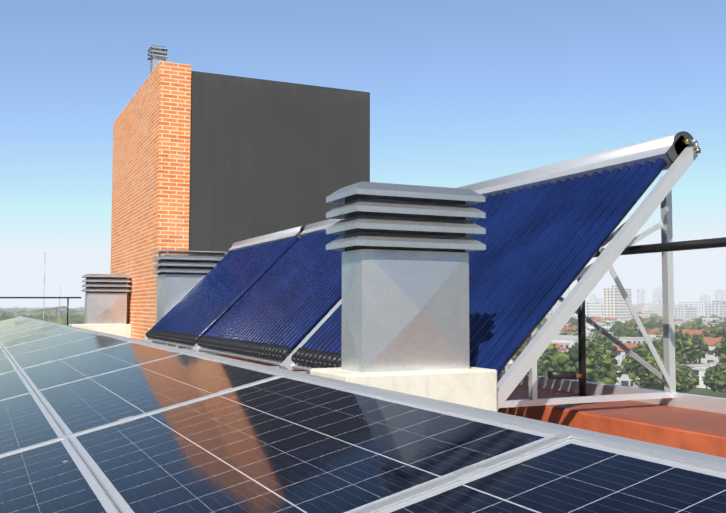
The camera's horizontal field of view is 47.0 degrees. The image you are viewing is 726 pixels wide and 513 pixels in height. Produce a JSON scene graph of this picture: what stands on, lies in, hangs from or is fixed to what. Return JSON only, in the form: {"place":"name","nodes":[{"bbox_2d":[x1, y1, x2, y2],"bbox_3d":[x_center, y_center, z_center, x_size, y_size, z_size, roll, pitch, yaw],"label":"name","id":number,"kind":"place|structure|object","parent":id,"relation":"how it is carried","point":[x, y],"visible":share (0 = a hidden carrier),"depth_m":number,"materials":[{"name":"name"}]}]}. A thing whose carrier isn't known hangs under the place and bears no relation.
{"place":"outdoors","nodes":[
{"label":"outdoors","id":0,"kind":"place"},
{"bbox_2d":[69,324,130,337],"bbox_3d":[-5.231,1.587,16.620,1.115,0.485,0.620,2,-4,-25],"label":"chimney base","id":1,"kind":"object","parent":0,"point":[123,330],"depth_m":16.42,"materials":[{"name":"beige concrete"}]},
{"bbox_2d":[110,61,190,340],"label":"brick wall","id":2,"kind":"structure","parent":0,"point":[151,170],"depth_m":15.21,"materials":[{"name":"orange brick"}]},
{"bbox_2d":[147,45,167,73],"bbox_3d":[-3.861,-3.652,15.694,0.320,0.555,0.320,2,-4,-25],"label":"chimney vent","id":3,"kind":"object","parent":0,"point":[156,54],"visible":0.79,"depth_m":15.60,"materials":[{"name":"silver metal"}]},
{"bbox_2d":[148,328,191,348],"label":"vent plinth","id":4,"kind":"structure","parent":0,"point":[171,344],"depth_m":11.54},
{"bbox_2d":[0,0,725,308],"label":"sky","id":5,"kind":"structure","parent":0,"point":[463,92],"materials":[{"name":"blue"}]},
{"bbox_2d":[310,367,496,411],"bbox_3d":[0.177,0.778,3.715,0.735,0.554,0.410,2,-4,-25],"label":"chimney base","id":6,"kind":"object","parent":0,"point":[475,387],"depth_m":3.58,"materials":[{"name":"beige concrete"}]},
{"bbox_2d":[326,181,485,372],"bbox_3d":[0.191,0.098,3.747,0.640,0.809,0.327,2,-4,-25],"label":"vent","id":7,"kind":"object","parent":6,"relation":"on","point":[405,279],"visible":1,"depth_m":3.62,"materials":[{"name":"grey metal"}]},
{"bbox_2d":[650,387,725,397],"bbox_3d":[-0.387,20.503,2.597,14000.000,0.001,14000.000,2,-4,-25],"label":"ground","id":8,"kind":"structure","parent":0,"point":[703,391],"depth_m":200.26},
{"bbox_2d":[43,263,59,320],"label":"radio masts","id":9,"kind":"object","parent":8,"relation":"on","point":[44,287],"visible":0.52,"depth_m":378.25,"materials":[{"name":"white metal"}]},
{"bbox_2d":[0,307,725,392],"bbox_3d":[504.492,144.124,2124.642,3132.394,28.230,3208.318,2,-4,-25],"label":"trees","id":10,"kind":"object","parent":8,"relation":"on","point":[601,363],"visible":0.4,"depth_m":194.14,"materials":[{"name":"green plant"}]},
{"bbox_2d":[503,285,725,388],"bbox_3d":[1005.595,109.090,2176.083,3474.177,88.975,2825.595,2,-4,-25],"label":"city buildings","id":11,"kind":"structure","parent":8,"relation":"on","point":[610,306],"depth_m":842.83,"materials":[{"name":"white concrete"}]},
{"bbox_3d":[-5.251,10.930,5.766,11.330,19.480,36.800,2,-4,-25],"label":"building roof slab","id":12,"kind":"object","parent":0,"visible":0},
{"bbox_2d":[12,306,68,322],"bbox_3d":[-9.253,1.842,23.890,1.370,0.842,2.060,2,-4,-25],"label":"end panel frame","id":13,"kind":"object","parent":12,"relation":"on","point":[41,310],"visible":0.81,"depth_m":23.13,"materials":[{"name":"metal"}]},
{"bbox_2d":[81,274,130,323],"bbox_3d":[-5.142,0.854,16.706,0.880,0.989,0.550,2,-4,-25],"label":"vent","id":14,"kind":"object","parent":12,"relation":"on","point":[105,298],"visible":1,"depth_m":16.50,"materials":[{"name":"grey metal"}]},
{"bbox_2d":[152,250,228,322],"bbox_3d":[-2.459,0.486,12.028,1.030,1.095,0.680,2,-4,-25],"label":"vent","id":15,"kind":"object","parent":12,"relation":"on","point":[181,276],"visible":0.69,"depth_m":11.71,"materials":[{"name":"grey metal"}]},
{"bbox_2d":[189,71,369,343],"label":"dark tower walls","id":16,"kind":"structure","parent":12,"relation":"on","point":[268,157],"depth_m":15.44,"materials":[{"name":"black metal"}]},
{"bbox_2d":[0,317,725,512],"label":"photovoltaic solar panels","id":17,"kind":"object","parent":12,"relation":"on","point":[91,422],"visible":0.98,"depth_m":2.48,"materials":[{"name":"blue glass"}]},
{"bbox_2d":[20,316,725,470],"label":"solar panel frame","id":18,"kind":"object","parent":17,"relation":"attached to","point":[698,458],"visible":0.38,"depth_m":2.24,"materials":[{"name":"silver metal"}]},
{"bbox_2d":[0,237,725,403],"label":"black railing","id":19,"kind":"object","parent":12,"relation":"on","point":[683,245],"visible":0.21,"depth_m":4.39,"materials":[{"name":"black metal"}]},
{"bbox_2d":[217,355,725,457],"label":"tiled roof surface","id":20,"kind":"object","parent":12,"relation":"on","point":[700,431],"depth_m":4.16,"materials":[{"name":"orange tile"}]},
{"bbox_2d":[497,371,725,413],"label":"coping","id":21,"kind":"object","parent":20,"relation":"on","point":[701,402],"visible":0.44,"depth_m":4.83,"materials":[{"name":"white concrete"}]},
{"bbox_2d":[142,226,302,351],"bbox_3d":[-1.763,0.410,10.412,1.400,1.415,2.910,2,-4,-25],"label":"collector frame","id":22,"kind":"object","parent":21,"relation":"on","point":[274,237],"visible":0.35,"depth_m":10.37,"materials":[{"name":"silver metal"}]},
{"bbox_2d":[151,237,297,336],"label":"collector tubes","id":23,"kind":"object","parent":22,"relation":"attached to","point":[204,305],"visible":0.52,"depth_m":10.04},
{"bbox_2d":[146,225,304,344],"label":"collector caps","id":24,"kind":"object","parent":22,"relation":"attached to","point":[185,338],"visible":0.85,"depth_m":9.71,"materials":[{"name":"black plastic"}]},
{"bbox_2d":[192,219,342,369],"bbox_3d":[-0.564,0.256,7.837,1.400,1.415,2.820,2,-4,-25],"label":"collector frame","id":25,"kind":"object","parent":21,"relation":"on","point":[319,227],"visible":0.23,"depth_m":7.75,"materials":[{"name":"silver metal"}]},
{"bbox_2d":[197,224,307,360],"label":"collector caps","id":26,"kind":"object","parent":25,"relation":"attached to","point":[273,352],"visible":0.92,"depth_m":7.17,"materials":[{"name":"black plastic"}]},
{"bbox_2d":[204,231,344,350],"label":"collector tubes","id":27,"kind":"object","parent":25,"relation":"attached to","point":[291,297],"visible":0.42,"depth_m":7.66},
{"bbox_2d":[283,134,699,410],"bbox_3d":[0.614,0.105,5.307,1.400,1.415,2.730,2,-4,-25],"label":"collector support frame","id":28,"kind":"object","parent":21,"relation":"on","point":[621,238],"visible":0.48,"depth_m":4.47,"materials":[{"name":"silver metal"}]},
{"bbox_2d":[301,158,666,375],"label":"collector tubes","id":29,"kind":"object","parent":28,"relation":"attached to","point":[543,243],"visible":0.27,"depth_m":4.54},
{"bbox_2d":[291,131,693,379],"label":"collector caps","id":30,"kind":"object","parent":28,"relation":"attached to","point":[316,358],"visible":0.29,"depth_m":5.41,"materials":[{"name":"black plastic"}]},
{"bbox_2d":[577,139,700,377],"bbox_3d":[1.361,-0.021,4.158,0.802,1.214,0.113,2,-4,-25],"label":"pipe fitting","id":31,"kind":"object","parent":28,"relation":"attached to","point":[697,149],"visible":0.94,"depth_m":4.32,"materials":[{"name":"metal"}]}
]}

